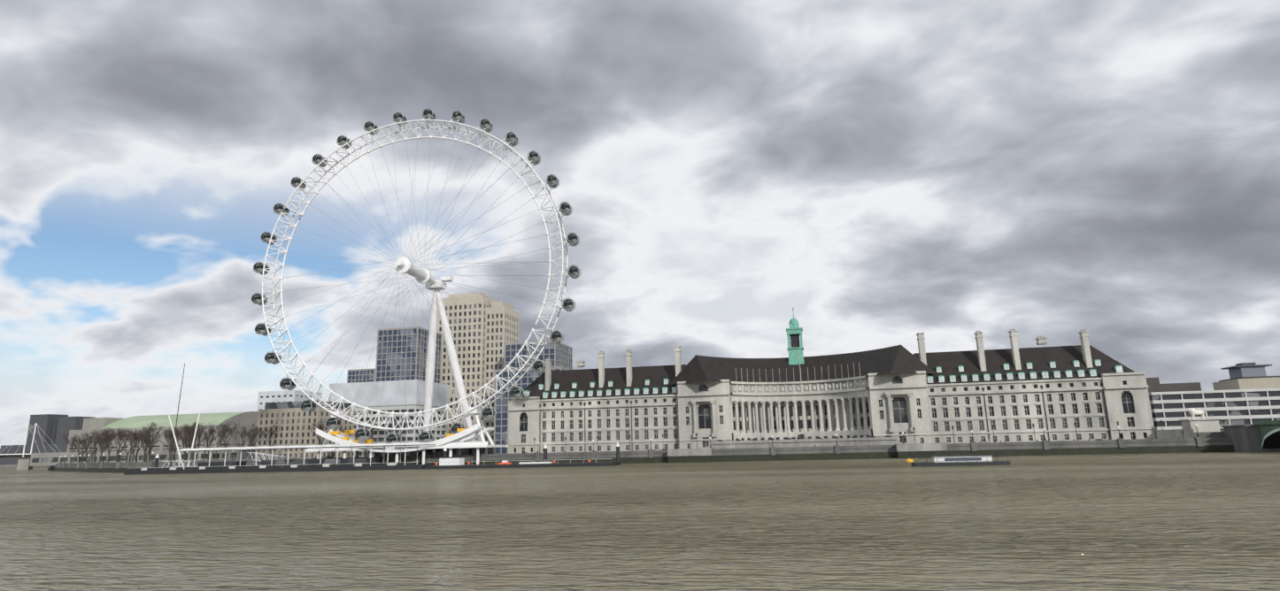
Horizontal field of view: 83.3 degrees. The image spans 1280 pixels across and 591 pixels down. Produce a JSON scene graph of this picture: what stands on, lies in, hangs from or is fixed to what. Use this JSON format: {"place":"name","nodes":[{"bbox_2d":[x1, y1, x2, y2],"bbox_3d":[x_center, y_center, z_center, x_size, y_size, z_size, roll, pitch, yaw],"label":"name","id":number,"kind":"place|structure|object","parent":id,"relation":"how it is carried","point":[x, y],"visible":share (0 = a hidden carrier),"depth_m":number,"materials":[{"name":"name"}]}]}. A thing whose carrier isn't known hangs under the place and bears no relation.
{"place":"outdoors","nodes":[
{"label":"outdoors","id":0,"kind":"place"},
{"bbox_2d":[29,449,239,466],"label":"low building","id":1,"kind":"structure","parent":0,"point":[52,458],"depth_m":400.20,"materials":[{"name":"concrete"}]},
{"bbox_2d":[253,390,321,458],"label":"building","id":2,"kind":"structure","parent":0,"point":[280,397],"depth_m":478.89,"materials":[{"name":"white concrete"}]},
{"bbox_2d":[346,368,375,383],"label":"building","id":3,"kind":"structure","parent":0,"point":[369,376],"depth_m":590.80,"materials":[{"name":"white glass"}]},
{"bbox_2d":[351,404,447,457],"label":"building","id":4,"kind":"structure","parent":0,"point":[440,432],"depth_m":391.70,"materials":[{"name":"concrete"}]},
{"bbox_2d":[328,379,449,408],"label":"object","id":5,"kind":"object","parent":4,"relation":"on","point":[413,390],"visible":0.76,"depth_m":395.57,"materials":[{"name":"white fabric"}]},
{"bbox_2d":[394,256,475,441],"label":"wheel support frame","id":6,"kind":"object","parent":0,"point":[403,265],"visible":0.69,"depth_m":296.43,"materials":[{"name":"metal"}]},
{"bbox_2d":[284,142,547,410],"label":"wheel spokes","id":7,"kind":"object","parent":6,"relation":"attached to","point":[434,269],"visible":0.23,"depth_m":273.71,"materials":[{"name":"metal"}]},
{"bbox_2d":[261,119,568,430],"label":"ferris wheel rim","id":8,"kind":"object","parent":7,"relation":"attached to","point":[308,203],"visible":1,"depth_m":274.81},
{"bbox_2d":[260,116,570,435],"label":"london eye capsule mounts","id":9,"kind":"object","parent":8,"relation":"attached to","point":[527,364],"visible":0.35,"depth_m":271.24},
{"bbox_2d":[251,292,268,306],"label":"ferris wheel capsule","id":10,"kind":"object","parent":9,"relation":"on","point":[256,298],"visible":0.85,"depth_m":280.43,"materials":[{"name":"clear glass"}]},
{"bbox_2d":[253,262,269,275],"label":"ferris wheel capsule","id":11,"kind":"object","parent":9,"relation":"on","point":[258,267],"visible":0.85,"depth_m":283.22,"materials":[{"name":"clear glass"}]},
{"bbox_2d":[254,323,271,336],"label":"ferris wheel capsule","id":12,"kind":"object","parent":9,"relation":"on","point":[260,328],"visible":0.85,"depth_m":277.62,"materials":[{"name":"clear glass"}]},
{"bbox_2d":[260,231,277,245],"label":"ferris wheel capsule","id":13,"kind":"object","parent":9,"relation":"on","point":[265,237],"visible":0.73,"depth_m":285.30,"materials":[{"name":"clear glass"}]},
{"bbox_2d":[264,351,281,364],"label":"ferris wheel capsule","id":14,"kind":"object","parent":9,"relation":"on","point":[270,358],"visible":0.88,"depth_m":274.57,"materials":[{"name":"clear glass"}]},
{"bbox_2d":[273,202,289,216],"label":"ferris wheel capsule","id":15,"kind":"object","parent":9,"relation":"on","point":[278,208],"visible":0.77,"depth_m":287.19,"materials":[{"name":"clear glass"}]},
{"bbox_2d":[279,377,296,390],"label":"ferris wheel capsule","id":16,"kind":"object","parent":9,"relation":"on","point":[286,384],"visible":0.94,"depth_m":271.48,"materials":[{"name":"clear glass"}]},
{"bbox_2d":[290,177,306,190],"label":"ferris wheel capsule","id":17,"kind":"object","parent":9,"relation":"on","point":[295,181],"visible":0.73,"depth_m":288.40,"materials":[{"name":"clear glass"}]},
{"bbox_2d":[300,399,316,412],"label":"ferris wheel capsule","id":18,"kind":"object","parent":9,"relation":"on","point":[307,406],"visible":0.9,"depth_m":268.52,"materials":[{"name":"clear glass"}]},
{"bbox_2d":[311,154,327,167],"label":"ferris wheel capsule","id":19,"kind":"object","parent":9,"relation":"on","point":[317,158],"visible":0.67,"depth_m":289.10,"materials":[{"name":"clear glass"}]},
{"bbox_2d":[324,416,342,429],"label":"ferris wheel capsule","id":20,"kind":"object","parent":9,"relation":"on","point":[332,423],"visible":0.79,"depth_m":265.57,"materials":[{"name":"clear glass"}]},
{"bbox_2d":[336,135,352,149],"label":"ferris wheel capsule","id":21,"kind":"object","parent":9,"relation":"on","point":[341,140],"visible":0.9,"depth_m":289.22,"materials":[{"name":"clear glass"}]},
{"bbox_2d":[354,427,370,440],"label":"ferris wheel capsule","id":22,"kind":"object","parent":9,"relation":"on","point":[362,435],"visible":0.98,"depth_m":263.22,"materials":[{"name":"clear glass"}]},
{"bbox_2d":[363,120,378,135],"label":"ferris wheel capsule","id":23,"kind":"object","parent":9,"relation":"on","point":[368,126],"visible":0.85,"depth_m":288.66,"materials":[{"name":"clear glass"}]},
{"bbox_2d":[385,432,401,443],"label":"ferris wheel capsule","id":24,"kind":"object","parent":9,"relation":"on","point":[391,438],"visible":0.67,"depth_m":260.94,"materials":[{"name":"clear glass"}]},
{"bbox_2d":[392,111,407,126],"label":"ferris wheel capsule","id":25,"kind":"object","parent":9,"relation":"on","point":[397,117],"visible":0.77,"depth_m":287.51,"materials":[{"name":"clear glass"}]},
{"bbox_2d":[417,431,433,442],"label":"ferris wheel capsule","id":26,"kind":"object","parent":9,"relation":"on","point":[424,436],"visible":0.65,"depth_m":259.26,"materials":[{"name":"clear glass"}]},
{"bbox_2d":[422,107,436,123],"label":"ferris wheel capsule","id":27,"kind":"object","parent":9,"relation":"on","point":[427,113],"visible":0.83,"depth_m":285.90,"materials":[{"name":"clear glass"}]},
{"bbox_2d":[449,422,465,433],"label":"ferris wheel capsule","id":28,"kind":"object","parent":9,"relation":"on","point":[456,426],"visible":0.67,"depth_m":258.04,"materials":[{"name":"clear glass"}]},
{"bbox_2d":[451,110,465,124],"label":"ferris wheel capsule","id":29,"kind":"object","parent":9,"relation":"on","point":[456,115],"visible":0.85,"depth_m":283.84,"materials":[{"name":"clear glass"}]},
{"bbox_2d":[478,117,493,132],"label":"ferris wheel capsule","id":30,"kind":"object","parent":9,"relation":"on","point":[486,125],"visible":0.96,"depth_m":281.30,"materials":[{"name":"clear glass"}]},
{"bbox_2d":[480,407,496,420],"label":"ferris wheel capsule","id":31,"kind":"object","parent":9,"relation":"on","point":[488,413],"visible":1,"depth_m":257.59,"materials":[{"name":"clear glass"}]},
{"bbox_2d":[504,131,519,146],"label":"ferris wheel capsule","id":32,"kind":"object","parent":9,"relation":"on","point":[512,137],"visible":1,"depth_m":278.50,"materials":[{"name":"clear glass"}]},
{"bbox_2d":[508,385,524,399],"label":"ferris wheel capsule","id":33,"kind":"object","parent":9,"relation":"on","point":[515,392],"visible":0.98,"depth_m":257.66,"materials":[{"name":"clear glass"}]},
{"bbox_2d":[527,150,541,165],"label":"ferris wheel capsule","id":34,"kind":"object","parent":9,"relation":"on","point":[534,156],"visible":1,"depth_m":275.49,"materials":[{"name":"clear glass"}]},
{"bbox_2d":[531,359,547,373],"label":"ferris wheel capsule","id":35,"kind":"object","parent":9,"relation":"on","point":[538,366],"visible":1,"depth_m":258.34,"materials":[{"name":"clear glass"}]},
{"bbox_2d":[545,174,559,188],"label":"ferris wheel capsule","id":36,"kind":"object","parent":9,"relation":"on","point":[552,181],"visible":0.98,"depth_m":272.27,"materials":[{"name":"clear glass"}]},
{"bbox_2d":[549,330,564,343],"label":"ferris wheel capsule","id":37,"kind":"object","parent":9,"relation":"on","point":[557,336],"visible":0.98,"depth_m":259.60,"materials":[{"name":"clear glass"}]},
{"bbox_2d":[558,201,572,215],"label":"ferris wheel capsule","id":38,"kind":"object","parent":9,"relation":"on","point":[566,209],"visible":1,"depth_m":269.21,"materials":[{"name":"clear glass"}]},
{"bbox_2d":[561,297,576,311],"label":"ferris wheel capsule","id":39,"kind":"object","parent":9,"relation":"on","point":[568,304],"visible":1,"depth_m":261.35,"materials":[{"name":"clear glass"}]},
{"bbox_2d":[565,231,580,246],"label":"ferris wheel capsule","id":40,"kind":"object","parent":9,"relation":"on","point":[573,239],"visible":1,"depth_m":266.25,"materials":[{"name":"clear glass"}]},
{"bbox_2d":[566,264,581,278],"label":"ferris wheel capsule","id":41,"kind":"object","parent":9,"relation":"on","point":[574,272],"visible":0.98,"depth_m":263.69,"materials":[{"name":"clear glass"}]},
{"bbox_2d":[437,295,496,394],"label":"tower block","id":42,"kind":"structure","parent":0,"point":[464,343],"depth_m":493.21,"materials":[{"name":"concrete"}]},
{"bbox_2d":[484,306,518,393],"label":"tower block","id":43,"kind":"structure","parent":42,"relation":"attached to","point":[495,344],"depth_m":493.70,"materials":[{"name":"concrete"}]},
{"bbox_2d":[448,292,513,309],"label":"rooftop structure","id":44,"kind":"object","parent":43,"relation":"on","point":[496,304],"visible":0.39,"depth_m":505.69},
{"bbox_2d":[0,451,1279,590],"bbox_3d":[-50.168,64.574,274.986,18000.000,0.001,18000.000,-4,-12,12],"label":"river","id":45,"kind":"structure","parent":0,"point":[1206,521],"depth_m":46.62,"materials":[{"name":"liquid"}]},
{"bbox_2d":[0,422,57,470],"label":"cable-stayed footbridge","id":46,"kind":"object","parent":45,"relation":"in","point":[23,461],"depth_m":499.95,"materials":[{"name":"metal"}]},
{"bbox_2d":[123,362,620,475],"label":"pier","id":47,"kind":"structure","parent":45,"relation":"in","point":[319,465],"depth_m":239.32,"materials":[{"name":"white"}]},
{"bbox_2d":[305,407,508,464],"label":"boarding platform","id":48,"kind":"structure","parent":45,"relation":"in","point":[453,443],"depth_m":258.33,"materials":[{"name":"metal"}]},
{"bbox_2d":[910,454,1010,466],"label":"boat","id":49,"kind":"object","parent":45,"relation":"on","point":[956,460],"visible":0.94,"depth_m":146.41,"materials":[{"name":"white"}]},
{"bbox_2d":[1220,419,1279,452],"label":"bridge","id":50,"kind":"structure","parent":45,"relation":"in","point":[1261,436],"depth_m":197.67,"materials":[{"name":"stone"}]},
{"bbox_2d":[0,0,1279,448],"label":"sky","id":51,"kind":"structure","parent":0,"point":[884,173],"materials":[{"name":"grey"}]},
{"bbox_2d":[667,437,947,462],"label":"terrace wall","id":52,"kind":"structure","parent":0,"point":[914,451],"depth_m":235.10,"materials":[{"name":"stone"}]},
{"bbox_2d":[507,329,1155,454],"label":"county hall stone facades","id":53,"kind":"object","parent":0,"point":[898,404],"visible":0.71,"depth_m":257.22,"materials":[{"name":"stone"}]},
{"bbox_2d":[521,307,1135,400],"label":"roof","id":54,"kind":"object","parent":53,"relation":"on","point":[1048,363],"visible":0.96,"depth_m":265.19,"materials":[{"name":"tile"}]},
{"bbox_2d":[1148,387,1279,431],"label":"building","id":55,"kind":"structure","parent":0,"point":[1229,407],"depth_m":270.36,"materials":[{"name":"concrete"}]},
{"bbox_2d":[1212,377,1279,390],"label":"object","id":56,"kind":"object","parent":55,"relation":"on","point":[1253,383],"visible":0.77,"depth_m":276.14,"materials":[{"name":"concrete"}]},
{"bbox_2d":[1218,376,1279,381],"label":"roof","id":57,"kind":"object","parent":56,"relation":"on","point":[1252,378],"visible":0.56,"depth_m":277.12,"materials":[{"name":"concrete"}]},
{"bbox_2d":[1220,362,1272,378],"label":"rooftop structure","id":58,"kind":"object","parent":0,"point":[1247,372],"depth_m":657.35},
{"label":"bank ground","id":59,"kind":"structure","parent":0,"visible":0},
{"bbox_2d":[25,414,68,445],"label":"building","id":60,"kind":"structure","parent":59,"relation":"on","point":[44,423],"depth_m":1073.01,"materials":[{"name":"grey"}]},
{"bbox_2d":[51,418,58,444],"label":"building","id":61,"kind":"structure","parent":59,"relation":"on","point":[55,428],"depth_m":1078.32,"materials":[{"name":"grey"}]},
{"bbox_2d":[63,435,79,452],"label":"plane tree","id":62,"kind":"object","parent":59,"relation":"on","point":[73,442],"visible":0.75,"depth_m":417.05,"materials":[{"name":"brown plant"}]},
{"bbox_2d":[54,416,95,444],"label":"building","id":63,"kind":"structure","parent":59,"relation":"on","point":[65,425],"depth_m":1062.08,"materials":[{"name":"grey"}]},
{"bbox_2d":[71,437,85,462],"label":"plane tree","id":64,"kind":"object","parent":59,"relation":"on","point":[80,441],"visible":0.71,"depth_m":403.23,"materials":[{"name":"brown plant"}]},
{"bbox_2d":[75,431,96,462],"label":"plane tree","id":65,"kind":"object","parent":59,"relation":"on","point":[86,435],"visible":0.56,"depth_m":394.67,"materials":[{"name":"brown plant"}]},
{"bbox_2d":[80,438,96,462],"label":"plane tree","id":66,"kind":"object","parent":59,"relation":"on","point":[84,446],"visible":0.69,"depth_m":381.85,"materials":[{"name":"brown plant"}]},
{"bbox_2d":[80,436,100,462],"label":"plane tree","id":67,"kind":"object","parent":59,"relation":"on","point":[84,442],"visible":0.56,"depth_m":370.83,"materials":[{"name":"brown plant"}]},
{"bbox_2d":[85,429,103,462],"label":"plane tree","id":68,"kind":"object","parent":59,"relation":"on","point":[94,440],"visible":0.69,"depth_m":360.35,"materials":[{"name":"brown plant"}]},
{"bbox_2d":[92,428,115,462],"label":"plane tree","id":69,"kind":"object","parent":59,"relation":"on","point":[102,451],"visible":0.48,"depth_m":351.01,"materials":[{"name":"brown plant"}]},
{"bbox_2d":[100,426,123,462],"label":"plane tree","id":70,"kind":"object","parent":59,"relation":"on","point":[106,439],"visible":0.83,"depth_m":337.64,"materials":[{"name":"brown plant"}]},
{"bbox_2d":[111,427,130,462],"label":"plane tree","id":71,"kind":"object","parent":59,"relation":"on","point":[120,434],"visible":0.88,"depth_m":328.10,"materials":[{"name":"brown plant"}]},
{"bbox_2d":[115,430,131,462],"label":"plane tree","id":72,"kind":"object","parent":59,"relation":"on","point":[122,449],"visible":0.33,"depth_m":358.75,"materials":[{"name":"brown plant"}]},
{"bbox_2d":[0,443,253,465],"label":"bridge","id":73,"kind":"structure","parent":59,"relation":"on","point":[19,450],"depth_m":734.42,"materials":[{"name":"grey"}]},
{"bbox_2d":[113,433,140,462],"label":"plane tree","id":74,"kind":"object","parent":59,"relation":"on","point":[125,446],"visible":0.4,"depth_m":348.92,"materials":[{"name":"brown plant"}]},
{"bbox_2d":[123,429,143,462],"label":"plane tree","id":75,"kind":"object","parent":59,"relation":"on","point":[130,441],"visible":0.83,"depth_m":319.11,"materials":[{"name":"brown plant"}]},
{"bbox_2d":[137,431,150,462],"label":"plane tree","id":76,"kind":"object","parent":59,"relation":"on","point":[143,439],"visible":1,"depth_m":306.68,"materials":[{"name":"brown plant"}]},
{"bbox_2d":[135,430,155,462],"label":"plane tree","id":77,"kind":"object","parent":59,"relation":"on","point":[141,445],"visible":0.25,"depth_m":330.46,"materials":[{"name":"brown plant"}]},
{"bbox_2d":[131,421,163,462],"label":"plane tree","id":78,"kind":"object","parent":59,"relation":"on","point":[148,445],"visible":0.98,"depth_m":314.95,"materials":[{"name":"brown plant"}]},
{"bbox_2d":[142,428,162,462],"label":"plane tree","id":79,"kind":"object","parent":59,"relation":"on","point":[150,441],"visible":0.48,"depth_m":326.41,"materials":[{"name":"brown plant"}]},
{"bbox_2d":[66,424,257,452],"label":"royal festival hall","id":80,"kind":"structure","parent":59,"relation":"on","point":[232,443],"depth_m":415.80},
{"bbox_2d":[82,411,258,430],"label":"arched roof","id":81,"kind":"structure","parent":80,"relation":"on","point":[245,419],"depth_m":429.14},
{"bbox_2d":[161,427,184,461],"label":"plane tree","id":82,"kind":"object","parent":59,"relation":"on","point":[171,437],"visible":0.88,"depth_m":299.73,"materials":[{"name":"brown plant"}]},
{"bbox_2d":[165,428,185,461],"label":"plane tree","id":83,"kind":"object","parent":59,"relation":"on","point":[174,449],"visible":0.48,"depth_m":315.66,"materials":[{"name":"brown plant"}]},
{"bbox_2d":[177,423,206,460],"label":"plane tree","id":84,"kind":"object","parent":59,"relation":"on","point":[188,435],"visible":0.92,"depth_m":292.62,"materials":[{"name":"brown plant"}]},
{"bbox_2d":[186,429,208,460],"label":"plane tree","id":85,"kind":"object","parent":59,"relation":"on","point":[199,436],"visible":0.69,"depth_m":309.03,"materials":[{"name":"brown plant"}]},
{"bbox_2d":[197,433,214,460],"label":"plane tree","id":86,"kind":"object","parent":59,"relation":"on","point":[206,439],"visible":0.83,"depth_m":343.91,"materials":[{"name":"brown plant"}]},
{"bbox_2d":[202,423,223,460],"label":"plane tree","id":87,"kind":"object","parent":59,"relation":"on","point":[210,432],"visible":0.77,"depth_m":350.91,"materials":[{"name":"brown plant"}]},
{"bbox_2d":[208,424,231,460],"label":"plane tree","id":88,"kind":"object","parent":59,"relation":"on","point":[224,432],"visible":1,"depth_m":305.39,"materials":[{"name":"brown plant"}]},
{"bbox_2d":[214,421,239,456],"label":"plane tree","id":89,"kind":"object","parent":59,"relation":"on","point":[228,435],"visible":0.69,"depth_m":336.26,"materials":[{"name":"brown plant"}]},
{"bbox_2d":[229,425,252,451],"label":"plane tree","id":90,"kind":"object","parent":59,"relation":"on","point":[242,435],"visible":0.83,"depth_m":338.91,"materials":[{"name":"brown plant"}]},
{"bbox_2d":[242,426,260,459],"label":"plane tree","id":91,"kind":"object","parent":59,"relation":"on","point":[253,436],"visible":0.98,"depth_m":334.28,"materials":[{"name":"brown plant"}]},
{"bbox_2d":[241,423,266,459],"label":"plane tree","id":92,"kind":"object","parent":59,"relation":"on","point":[253,430],"visible":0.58,"depth_m":348.77,"materials":[{"name":"brown plant"}]},
{"bbox_2d":[260,424,285,459],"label":"plane tree","id":93,"kind":"object","parent":59,"relation":"on","point":[272,432],"visible":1,"depth_m":328.81,"materials":[{"name":"brown plant"}]},
{"bbox_2d":[254,407,355,459],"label":"whitehouse apartments","id":94,"kind":"structure","parent":59,"relation":"on","point":[295,423],"depth_m":369.75,"materials":[{"name":"stone"}]},
{"bbox_2d":[264,400,351,409],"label":"white house attic","id":95,"kind":"object","parent":94,"relation":"on","point":[282,405],"visible":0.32,"depth_m":375.83,"materials":[{"name":"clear glass"}]},
{"bbox_2d":[308,420,329,445],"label":"plane tree","id":96,"kind":"object","parent":59,"relation":"on","point":[320,427],"visible":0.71,"depth_m":300.12,"materials":[{"name":"brown plant"}]},
{"bbox_2d":[384,419,413,440],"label":"plane tree","id":97,"kind":"object","parent":59,"relation":"on","point":[389,427],"visible":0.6,"depth_m":325.45,"materials":[{"name":"brown plant"}]},
{"bbox_2d":[374,326,442,383],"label":"office building","id":98,"kind":"structure","parent":59,"relation":"on","point":[414,363],"depth_m":463.40,"materials":[{"name":"blue glass"}]},
{"bbox_2d":[447,392,494,445],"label":"building","id":99,"kind":"structure","parent":59,"relation":"on","point":[487,423],"depth_m":432.62,"materials":[{"name":"concrete"}]},
{"bbox_2d":[493,366,570,454],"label":"building","id":100,"kind":"structure","parent":59,"relation":"on","point":[530,376],"depth_m":407.34,"materials":[{"name":"blue glass"}]},
{"bbox_2d":[503,340,572,370],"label":"office building","id":101,"kind":"structure","parent":59,"relation":"on","point":[558,354],"depth_m":465.11,"materials":[{"name":"blue glass"}]},
{"bbox_2d":[46,424,1234,472],"bbox_3d":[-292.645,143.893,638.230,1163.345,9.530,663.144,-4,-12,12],"label":"embankment wall","id":102,"kind":"structure","parent":59,"relation":"on","point":[1197,444],"depth_m":229.54,"materials":[{"name":"stone"}]},
{"bbox_2d":[1146,377,1161,393],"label":"building","id":103,"kind":"structure","parent":59,"relation":"on","point":[1153,385],"depth_m":286.66,"materials":[{"name":"concrete"}]},
{"bbox_2d":[1159,382,1201,392],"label":"building","id":104,"kind":"structure","parent":59,"relation":"on","point":[1180,387],"depth_m":284.44,"materials":[{"name":"concrete"}]},
{"bbox_2d":[1154,418,1225,439],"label":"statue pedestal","id":105,"kind":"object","parent":59,"relation":"on","point":[1207,427],"depth_m":212.85,"materials":[{"name":"stone"}]},
{"bbox_2d":[1187,408,1207,419],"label":"bank lion statue","id":106,"kind":"object","parent":105,"relation":"on","point":[1192,412],"visible":0.88,"depth_m":218.79,"materials":[{"name":"white stone"}]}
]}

